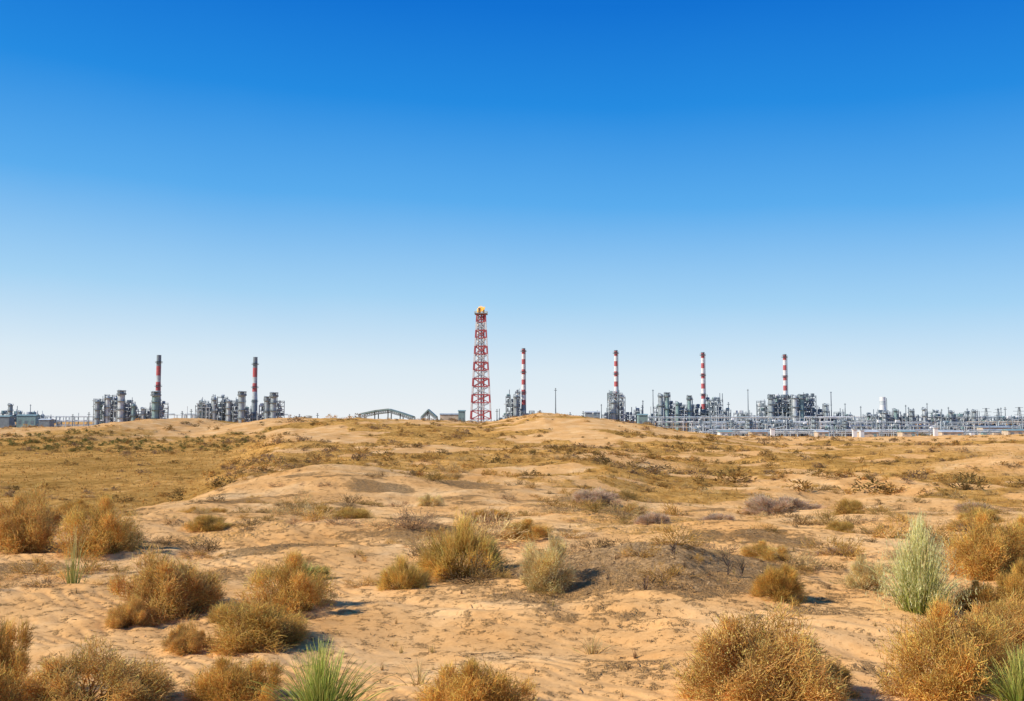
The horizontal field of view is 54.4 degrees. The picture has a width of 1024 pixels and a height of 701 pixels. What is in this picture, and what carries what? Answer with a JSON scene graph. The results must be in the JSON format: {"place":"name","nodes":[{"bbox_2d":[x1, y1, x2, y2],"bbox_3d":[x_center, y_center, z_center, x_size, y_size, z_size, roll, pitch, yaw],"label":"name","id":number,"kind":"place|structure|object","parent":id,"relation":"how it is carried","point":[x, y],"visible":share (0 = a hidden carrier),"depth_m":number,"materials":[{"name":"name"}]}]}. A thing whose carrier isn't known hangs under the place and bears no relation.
{"place":"outdoors","nodes":[
{"label":"outdoors","id":0,"kind":"place"},
{"bbox_2d":[0,415,14,427],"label":"site building","id":1,"kind":"structure","parent":0,"point":[6,420],"depth_m":932.89,"materials":[{"name":"metal"}]},
{"bbox_2d":[17,507,954,700],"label":"plant litter","id":2,"kind":"object","parent":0,"point":[601,547],"visible":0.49,"depth_m":14.38,"materials":[{"name":"brown plant"}]},
{"bbox_2d":[0,413,1023,700],"bbox_3d":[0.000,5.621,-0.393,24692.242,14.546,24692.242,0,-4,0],"label":"desert ground","id":3,"kind":"structure","parent":0,"point":[852,635],"depth_m":19.86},
{"bbox_2d":[0,612,35,691],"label":"desert shrub","id":4,"kind":"object","parent":3,"relation":"on","point":[7,649],"visible":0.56,"depth_m":9.41,"materials":[{"name":"brown plant"}]},
{"bbox_2d":[0,660,55,700],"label":"desert shrub","id":5,"kind":"object","parent":3,"relation":"on","point":[7,693],"visible":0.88,"depth_m":8.30,"materials":[{"name":"brown plant"}]},
{"bbox_2d":[16,414,40,427],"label":"site building","id":6,"kind":"structure","parent":3,"relation":"on","point":[29,419],"depth_m":952.78,"materials":[{"name":"metal"}]},
{"bbox_2d":[1,403,57,426],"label":"gas processing unit","id":7,"kind":"object","parent":3,"relation":"on","point":[9,411],"visible":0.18,"depth_m":970.28,"materials":[{"name":"metal"}]},
{"bbox_2d":[0,480,65,553],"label":"desert shrub","id":8,"kind":"object","parent":3,"relation":"on","point":[24,526],"visible":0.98,"depth_m":19.04,"materials":[{"name":"brown plant"}]},
{"bbox_2d":[39,419,53,426],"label":"site building","id":9,"kind":"structure","parent":3,"relation":"on","point":[46,422],"depth_m":932.70,"materials":[{"name":"metal"}]},
{"bbox_2d":[14,411,102,426],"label":"pipe rack","id":10,"kind":"object","parent":3,"relation":"on","point":[69,421],"visible":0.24,"depth_m":994.43,"materials":[{"name":"metal"}]},
{"bbox_2d":[49,499,97,513],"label":"desert shrub","id":11,"kind":"object","parent":3,"relation":"on","point":[81,501],"visible":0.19,"depth_m":23.80,"materials":[{"name":"brown plant"}]},
{"bbox_2d":[52,527,97,583],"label":"grass tuft","id":12,"kind":"object","parent":3,"relation":"on","point":[73,570],"visible":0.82,"depth_m":15.20,"materials":[{"name":"green plant"}]},
{"bbox_2d":[45,493,145,559],"bbox_3d":[-7.825,3.314,18.976,1.382,1.278,1.777,-1,-4,9],"label":"desert shrub","id":13,"kind":"object","parent":3,"relation":"on","point":[113,537],"visible":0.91,"depth_m":18.68,"materials":[{"name":"brown plant"}]},
{"bbox_2d":[13,634,181,700],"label":"desert shrub","id":14,"kind":"object","parent":3,"relation":"on","point":[115,672],"visible":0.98,"depth_m":8.72,"materials":[{"name":"brown plant"}]},
{"bbox_2d":[103,594,153,628],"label":"desert shrub","id":15,"kind":"object","parent":3,"relation":"on","point":[117,617],"visible":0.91,"depth_m":12.68,"materials":[{"name":"brown plant"}]},
{"bbox_2d":[92,390,167,424],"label":"gas processing unit","id":16,"kind":"object","parent":3,"relation":"on","point":[117,409],"visible":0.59,"depth_m":887.70,"materials":[{"name":"metal"}]},
{"bbox_2d":[154,355,162,418],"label":"chimney stack","id":17,"kind":"object","parent":3,"relation":"on","point":[158,362],"visible":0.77,"depth_m":899.04,"materials":[{"name":"metal"}]},
{"bbox_2d":[103,542,228,626],"bbox_3d":[-4.697,3.150,13.623,1.639,1.076,1.726,-3,-5,35],"label":"desert shrub","id":18,"kind":"object","parent":3,"relation":"on","point":[175,590],"visible":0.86,"depth_m":13.38,"materials":[{"name":"brown plant"}]},
{"bbox_2d":[160,617,205,656],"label":"desert shrub","id":19,"kind":"object","parent":3,"relation":"on","point":[182,639],"visible":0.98,"depth_m":11.04,"materials":[{"name":"brown plant"}]},
{"bbox_2d":[179,506,227,512],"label":"desert shrub","id":20,"kind":"object","parent":3,"relation":"on","point":[213,510],"visible":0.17,"depth_m":25.82,"materials":[{"name":"brown plant"}]},
{"bbox_2d":[126,406,290,421],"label":"pipe rack","id":21,"kind":"object","parent":3,"relation":"on","point":[193,415],"visible":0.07,"depth_m":996.67,"materials":[{"name":"metal"}]},
{"bbox_2d":[183,514,235,531],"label":"desert shrub","id":22,"kind":"object","parent":3,"relation":"on","point":[204,521],"visible":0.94,"depth_m":21.52,"materials":[{"name":"brown plant"}]},
{"bbox_2d":[178,654,286,700],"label":"desert shrub","id":23,"kind":"object","parent":3,"relation":"on","point":[221,681],"visible":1,"depth_m":9.01,"materials":[{"name":"brown plant"}]},
{"bbox_2d":[195,391,284,422],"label":"gas processing unit","id":24,"kind":"object","parent":3,"relation":"on","point":[268,406],"visible":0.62,"depth_m":887.83,"materials":[{"name":"metal"}]},
{"bbox_2d":[251,357,258,420],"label":"chimney stack","id":25,"kind":"object","parent":3,"relation":"on","point":[254,387],"visible":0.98,"depth_m":897.93,"materials":[{"name":"metal"}]},
{"bbox_2d":[199,598,313,656],"bbox_3d":[-3.012,3.137,11.523,1.501,0.634,1.591,-2,-5,32],"label":"desert shrub","id":26,"kind":"object","parent":3,"relation":"on","point":[261,623],"visible":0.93,"depth_m":11.31,"materials":[{"name":"brown plant"}]},
{"bbox_2d":[229,547,339,617],"bbox_3d":[-2.983,3.115,13.380,1.166,0.929,1.499,-1,-4,16],"label":"desert shrub","id":27,"kind":"object","parent":3,"relation":"on","point":[295,591],"visible":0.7,"depth_m":13.17,"materials":[{"name":"brown plant"}]},
{"bbox_2d":[289,559,328,577],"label":"grass tuft","id":28,"kind":"object","parent":3,"relation":"on","point":[308,568],"visible":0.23,"depth_m":16.22,"materials":[{"name":"green plant"}]},
{"bbox_2d":[306,565,332,579],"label":"desert shrub","id":29,"kind":"object","parent":3,"relation":"on","point":[316,572],"visible":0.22,"depth_m":16.41,"materials":[{"name":"brown plant"}]},
{"bbox_2d":[312,504,335,515],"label":"desert shrub","id":30,"kind":"object","parent":3,"relation":"on","point":[322,507],"visible":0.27,"depth_m":27.54,"materials":[{"name":"brown plant"}]},
{"bbox_2d":[246,635,410,700],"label":"grass tuft","id":31,"kind":"object","parent":3,"relation":"on","point":[323,687],"visible":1,"depth_m":8.84,"materials":[{"name":"green plant"}]},
{"bbox_2d":[320,505,380,519],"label":"desert shrub","id":32,"kind":"object","parent":3,"relation":"on","point":[360,513],"visible":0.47,"depth_m":23.94,"materials":[{"name":"brown plant"}]},
{"bbox_2d":[360,409,414,419],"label":"canopy roof shed","id":33,"kind":"structure","parent":3,"relation":"on","point":[380,411],"depth_m":886.05,"materials":[{"name":"metal"}]},
{"bbox_2d":[373,549,435,591],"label":"desert shrub","id":34,"kind":"object","parent":3,"relation":"on","point":[401,573],"visible":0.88,"depth_m":14.75,"materials":[{"name":"brown plant"}]},
{"bbox_2d":[383,655,431,685],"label":"grass tuft","id":35,"kind":"object","parent":3,"relation":"on","point":[419,674],"visible":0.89,"depth_m":9.69,"materials":[{"name":"beige plant"}]},
{"bbox_2d":[420,409,437,419],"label":"conveyor gantry","id":36,"kind":"object","parent":3,"relation":"on","point":[429,412],"visible":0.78,"depth_m":889.92,"materials":[{"name":"metal"}]},
{"bbox_2d":[416,492,445,506],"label":"desert shrub","id":37,"kind":"object","parent":3,"relation":"on","point":[427,500],"visible":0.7,"depth_m":31.70,"materials":[{"name":"brown plant"}]},
{"bbox_2d":[439,413,457,420],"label":"site building","id":38,"kind":"structure","parent":3,"relation":"on","point":[445,416],"depth_m":942.87,"materials":[{"name":"metal"}]},
{"bbox_2d":[409,507,510,581],"bbox_3d":[-0.869,3.177,16.258,1.748,1.258,1.357,0,-4,-5],"label":"desert shrub","id":39,"kind":"object","parent":3,"relation":"on","point":[461,542],"visible":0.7,"depth_m":16.07,"materials":[{"name":"brown plant"}]},
{"bbox_2d":[458,410,465,421],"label":"site building","id":40,"kind":"structure","parent":3,"relation":"on","point":[461,415],"depth_m":923.04,"materials":[{"name":"metal"}]},
{"bbox_2d":[409,656,540,700],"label":"desert shrub","id":41,"kind":"object","parent":3,"relation":"on","point":[453,687],"visible":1,"depth_m":8.64,"materials":[{"name":"brown plant"}]},
{"bbox_2d":[470,308,491,422],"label":"flare tower","id":42,"kind":"structure","parent":3,"relation":"on","point":[480,342],"depth_m":848.06,"materials":[{"name":"metal"}]},
{"bbox_2d":[467,508,509,522],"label":"desert shrub","id":43,"kind":"object","parent":3,"relation":"on","point":[483,513],"visible":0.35,"depth_m":25.56,"materials":[{"name":"brown plant"}]},
{"bbox_2d":[0,455,1023,613],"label":"desert scrub","id":44,"kind":"object","parent":3,"relation":"on","point":[486,523],"visible":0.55,"depth_m":21.59,"materials":[{"name":"brown plant"}]},
{"bbox_2d":[0,411,1023,502],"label":"distant scrub","id":45,"kind":"object","parent":3,"relation":"on","point":[733,473],"visible":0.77,"depth_m":98.09,"materials":[{"name":"brown plant"}]},
{"bbox_2d":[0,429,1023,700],"bbox_3d":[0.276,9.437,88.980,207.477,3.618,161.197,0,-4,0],"label":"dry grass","id":46,"kind":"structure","parent":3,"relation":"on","point":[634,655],"depth_m":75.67,"materials":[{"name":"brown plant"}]},
{"bbox_2d":[498,390,534,419],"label":"gas processing unit","id":47,"kind":"object","parent":3,"relation":"on","point":[514,404],"visible":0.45,"depth_m":889.79,"materials":[{"name":"metal"}]},
{"bbox_2d":[520,348,526,413],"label":"chimney stack","id":48,"kind":"object","parent":3,"relation":"on","point":[523,394],"visible":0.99,"depth_m":898.96,"materials":[{"name":"metal"}]},
{"bbox_2d":[495,518,556,540],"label":"desert shrub","id":49,"kind":"object","parent":3,"relation":"on","point":[536,531],"visible":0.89,"depth_m":20.53,"materials":[{"name":"brown plant"}]},
{"bbox_2d":[515,529,580,593],"bbox_3d":[0.493,3.031,14.366,1.032,0.910,1.007,0,-4,5],"label":"desert shrub","id":50,"kind":"object","parent":3,"relation":"on","point":[539,564],"visible":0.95,"depth_m":14.22,"materials":[{"name":"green plant"}]},
{"bbox_2d":[584,411,599,417],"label":"site building","id":51,"kind":"structure","parent":3,"relation":"on","point":[587,413],"depth_m":943.13,"materials":[{"name":"metal"}]},
{"bbox_2d":[574,634,617,653],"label":"grass tuft","id":52,"kind":"object","parent":3,"relation":"on","point":[592,650],"visible":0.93,"depth_m":11.20,"materials":[{"name":"beige plant"}]},
{"bbox_2d":[570,486,623,506],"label":"desert shrub","id":53,"kind":"object","parent":3,"relation":"on","point":[597,494],"visible":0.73,"depth_m":35.54,"materials":[{"name":"plant"}]},
{"bbox_2d":[613,350,618,418],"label":"chimney stack","id":54,"kind":"object","parent":3,"relation":"on","point":[616,381],"visible":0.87,"depth_m":899.41,"materials":[{"name":"metal"}]},
{"bbox_2d":[591,390,641,422],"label":"gas processing unit","id":55,"kind":"object","parent":3,"relation":"on","point":[614,408],"visible":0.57,"depth_m":891.01,"materials":[{"name":"metal"}]},
{"bbox_2d":[621,501,642,513],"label":"desert shrub","id":56,"kind":"object","parent":3,"relation":"on","point":[630,509],"visible":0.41,"depth_m":29.05,"materials":[{"name":"brown plant"}]},
{"bbox_2d":[637,414,647,424],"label":"site building","id":57,"kind":"structure","parent":3,"relation":"on","point":[641,418],"depth_m":853.01,"materials":[{"name":"metal"}]},
{"bbox_2d":[632,510,670,524],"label":"desert shrub","id":58,"kind":"object","parent":3,"relation":"on","point":[651,518],"visible":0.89,"depth_m":23.54,"materials":[{"name":"grey plant"}]},
{"bbox_2d":[670,543,676,554],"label":"dead plant stem","id":59,"kind":"object","parent":3,"relation":"on","point":[673,547],"visible":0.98,"depth_m":14.83,"materials":[{"name":"brown plant"}]},
{"bbox_2d":[642,390,729,430],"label":"gas processing unit","id":60,"kind":"object","parent":3,"relation":"on","point":[662,404],"visible":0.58,"depth_m":887.81,"materials":[{"name":"metal"}]},
{"bbox_2d":[700,352,706,424],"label":"chimney stack","id":61,"kind":"object","parent":3,"relation":"on","point":[703,382],"visible":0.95,"depth_m":898.78,"materials":[{"name":"metal"}]},
{"bbox_2d":[695,511,736,520],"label":"desert shrub","id":62,"kind":"object","parent":3,"relation":"on","point":[712,516],"visible":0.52,"depth_m":26.47,"materials":[{"name":"grey plant"}]},
{"bbox_2d":[717,430,732,435],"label":"site building","id":63,"kind":"structure","parent":3,"relation":"on","point":[725,432],"depth_m":732.58,"materials":[{"name":"metal"}]},
{"bbox_2d":[720,547,734,574],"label":"dead plant stem","id":64,"kind":"object","parent":3,"relation":"on","point":[727,560],"visible":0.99,"depth_m":14.32,"materials":[{"name":"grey plant"}]},
{"bbox_2d":[737,552,747,575],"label":"dead plant stem","id":65,"kind":"object","parent":3,"relation":"on","point":[741,566],"visible":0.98,"depth_m":14.51,"materials":[{"name":"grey plant"}]},
{"bbox_2d":[748,430,767,435],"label":"site building","id":66,"kind":"structure","parent":3,"relation":"on","point":[761,432],"depth_m":738.66,"materials":[{"name":"metal"}]},
{"bbox_2d":[669,596,857,700],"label":"desert shrub","id":67,"kind":"object","parent":3,"relation":"on","point":[727,676],"visible":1,"depth_m":8.72,"materials":[{"name":"brown plant"}]},
{"bbox_2d":[738,538,790,561],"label":"desert shrub","id":68,"kind":"object","parent":3,"relation":"on","point":[761,546],"visible":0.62,"depth_m":17.20,"materials":[{"name":"brown plant"}]},
{"bbox_2d":[769,425,775,435],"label":"marker post","id":69,"kind":"object","parent":3,"relation":"on","point":[772,431],"visible":0.9,"depth_m":228.81,"materials":[{"name":"metal"}]},
{"bbox_2d":[748,562,809,606],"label":"desert shrub","id":70,"kind":"object","parent":3,"relation":"on","point":[785,577],"visible":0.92,"depth_m":13.20,"materials":[{"name":"brown plant"}]},
{"bbox_2d":[741,492,824,515],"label":"desert shrub","id":71,"kind":"object","parent":3,"relation":"on","point":[760,502],"visible":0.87,"depth_m":32.64,"materials":[{"name":"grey plant"}]},
{"bbox_2d":[781,354,788,419],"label":"chimney stack","id":72,"kind":"object","parent":3,"relation":"on","point":[785,378],"visible":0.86,"depth_m":899.04,"materials":[{"name":"metal"}]},
{"bbox_2d":[734,392,852,430],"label":"gas processing unit","id":73,"kind":"object","parent":3,"relation":"on","point":[796,404],"visible":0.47,"depth_m":888.37,"materials":[{"name":"metal"}]},
{"bbox_2d":[813,430,828,436],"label":"site building","id":74,"kind":"structure","parent":3,"relation":"on","point":[820,433],"depth_m":738.48,"materials":[{"name":"metal"}]},
{"bbox_2d":[788,653,864,698],"bbox_3d":[2.911,3.071,9.497,0.897,0.458,0.874,-3,-5,41],"label":"desert shrub","id":75,"kind":"object","parent":3,"relation":"on","point":[845,673],"visible":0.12,"depth_m":9.39,"materials":[{"name":"brown plant"}]},
{"bbox_2d":[648,408,1023,434],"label":"pipe rack","id":76,"kind":"object","parent":3,"relation":"on","point":[725,417],"visible":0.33,"depth_m":867.25,"materials":[{"name":"metal"}]},
{"bbox_2d":[816,543,859,555],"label":"desert shrub","id":77,"kind":"object","parent":3,"relation":"on","point":[831,550],"visible":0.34,"depth_m":18.85,"materials":[{"name":"brown plant"}]},
{"bbox_2d":[823,518,857,533],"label":"desert shrub","id":78,"kind":"object","parent":3,"relation":"on","point":[834,525],"visible":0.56,"depth_m":22.25,"materials":[{"name":"brown plant"}]},
{"bbox_2d":[834,497,864,514],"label":"desert shrub","id":79,"kind":"object","parent":3,"relation":"on","point":[844,502],"visible":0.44,"depth_m":30.09,"materials":[{"name":"brown plant"}]},
{"bbox_2d":[851,426,857,436],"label":"marker post","id":80,"kind":"object","parent":3,"relation":"on","point":[854,432],"visible":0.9,"depth_m":243.74,"materials":[{"name":"metal"}]},
{"bbox_2d":[688,413,1023,435],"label":"process area","id":81,"kind":"object","parent":3,"relation":"on","point":[842,424],"visible":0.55,"depth_m":778.77,"materials":[{"name":"metal"}]},
{"bbox_2d":[699,420,1013,436],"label":"pipe rack","id":82,"kind":"object","parent":3,"relation":"on","point":[786,431],"visible":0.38,"depth_m":754.09,"materials":[{"name":"metal"}]},
{"bbox_2d":[689,419,1023,435],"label":"pipe rack","id":83,"kind":"object","parent":3,"relation":"on","point":[928,425],"visible":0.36,"depth_m":814.58,"materials":[{"name":"metal"}]},
{"bbox_2d":[859,427,864,436],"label":"marker post","id":84,"kind":"object","parent":3,"relation":"on","point":[861,432],"visible":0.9,"depth_m":245.74,"materials":[{"name":"metal"}]},
{"bbox_2d":[841,552,893,594],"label":"desert shrub","id":85,"kind":"object","parent":3,"relation":"on","point":[858,569],"visible":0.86,"depth_m":14.33,"materials":[{"name":"beige plant"}]},
{"bbox_2d":[857,430,878,436],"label":"site building","id":86,"kind":"structure","parent":3,"relation":"on","point":[869,433],"depth_m":737.53,"materials":[{"name":"metal"}]},
{"bbox_2d":[880,397,888,410],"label":"vent stack","id":87,"kind":"object","parent":3,"relation":"on","point":[883,403],"visible":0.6,"depth_m":896.78,"materials":[{"name":"metal"}]},
{"bbox_2d":[897,430,915,436],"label":"site building","id":88,"kind":"structure","parent":3,"relation":"on","point":[906,433],"depth_m":742.54,"materials":[{"name":"metal"}]},
{"bbox_2d":[858,507,984,621],"bbox_3d":[5.364,2.761,12.938,1.504,1.444,1.515,0,-4,0],"label":"desert shrub","id":89,"kind":"object","parent":3,"relation":"on","point":[920,582],"visible":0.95,"depth_m":12.82,"materials":[{"name":"green plant"}]},
{"bbox_2d":[932,425,938,435],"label":"marker post","id":90,"kind":"object","parent":3,"relation":"on","point":[935,430],"visible":0.9,"depth_m":248.74,"materials":[{"name":"metal"}]},
{"bbox_2d":[848,405,1023,434],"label":"process area","id":91,"kind":"object","parent":3,"relation":"on","point":[911,417],"visible":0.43,"depth_m":848.57,"materials":[{"name":"metal"}]},
{"bbox_2d":[871,591,1023,700],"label":"desert shrub","id":92,"kind":"object","parent":3,"relation":"on","point":[955,659],"visible":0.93,"depth_m":9.27,"materials":[{"name":"brown plant"}]},
{"bbox_2d":[938,430,963,435],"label":"site building","id":93,"kind":"structure","parent":3,"relation":"on","point":[950,432],"depth_m":737.56,"materials":[{"name":"metal"}]},
{"bbox_2d":[944,513,993,530],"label":"desert shrub","id":94,"kind":"object","parent":3,"relation":"on","point":[958,521],"visible":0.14,"depth_m":23.73,"materials":[{"name":"brown plant"}]},
{"bbox_2d":[955,501,996,513],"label":"desert shrub","id":95,"kind":"object","parent":3,"relation":"on","point":[956,506],"visible":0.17,"depth_m":31.73,"materials":[{"name":"brown plant"}]},
{"bbox_2d":[955,507,1004,522],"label":"desert shrub","id":96,"kind":"object","parent":3,"relation":"on","point":[966,515],"visible":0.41,"depth_m":26.78,"materials":[{"name":"brown plant"}]},
{"bbox_2d":[939,508,1023,581],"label":"desert shrub","id":97,"kind":"object","parent":3,"relation":"on","point":[981,543],"visible":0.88,"depth_m":16.32,"materials":[{"name":"brown plant"}]},
{"bbox_2d":[950,578,1019,619],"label":"desert shrub","id":98,"kind":"object","parent":3,"relation":"on","point":[987,593],"visible":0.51,"depth_m":12.95,"materials":[{"name":"brown plant"}]},
{"bbox_2d":[953,587,1023,675],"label":"desert shrub","id":99,"kind":"object","parent":3,"relation":"on","point":[1017,625],"visible":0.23,"depth_m":10.71,"materials":[{"name":"brown plant"}]},
{"bbox_2d":[964,642,1023,700],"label":"grass tuft","id":100,"kind":"object","parent":3,"relation":"on","point":[1014,690],"visible":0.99,"depth_m":8.81,"materials":[{"name":"green plant"}]},
{"bbox_2d":[977,426,1011,434],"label":"site building","id":101,"kind":"structure","parent":3,"relation":"on","point":[980,428],"depth_m":772.66,"materials":[{"name":"metal"}]},
{"bbox_2d":[991,513,1023,558],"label":"desert shrub","id":102,"kind":"object","parent":3,"relation":"on","point":[1020,518],"visible":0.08,"depth_m":17.35,"materials":[{"name":"brown plant"}]},
{"bbox_2d":[991,598,1023,620],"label":"desert shrub","id":103,"kind":"object","parent":3,"relation":"on","point":[1018,606],"visible":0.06,"depth_m":11.96,"materials":[{"name":"brown plant"}]},
{"bbox_2d":[993,557,1023,604],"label":"desert shrub","id":104,"kind":"object","parent":3,"relation":"on","point":[1016,581],"visible":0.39,"depth_m":13.83,"materials":[{"name":"brown plant"}]},
{"bbox_2d":[1001,429,1023,434],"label":"site building","id":105,"kind":"structure","parent":3,"relation":"on","point":[1012,431],"depth_m":737.61,"materials":[{"name":"metal"}]},
{"bbox_2d":[0,0,1023,420],"label":"sky","id":106,"kind":"structure","parent":0,"point":[330,194],"materials":[{"name":"blue"}]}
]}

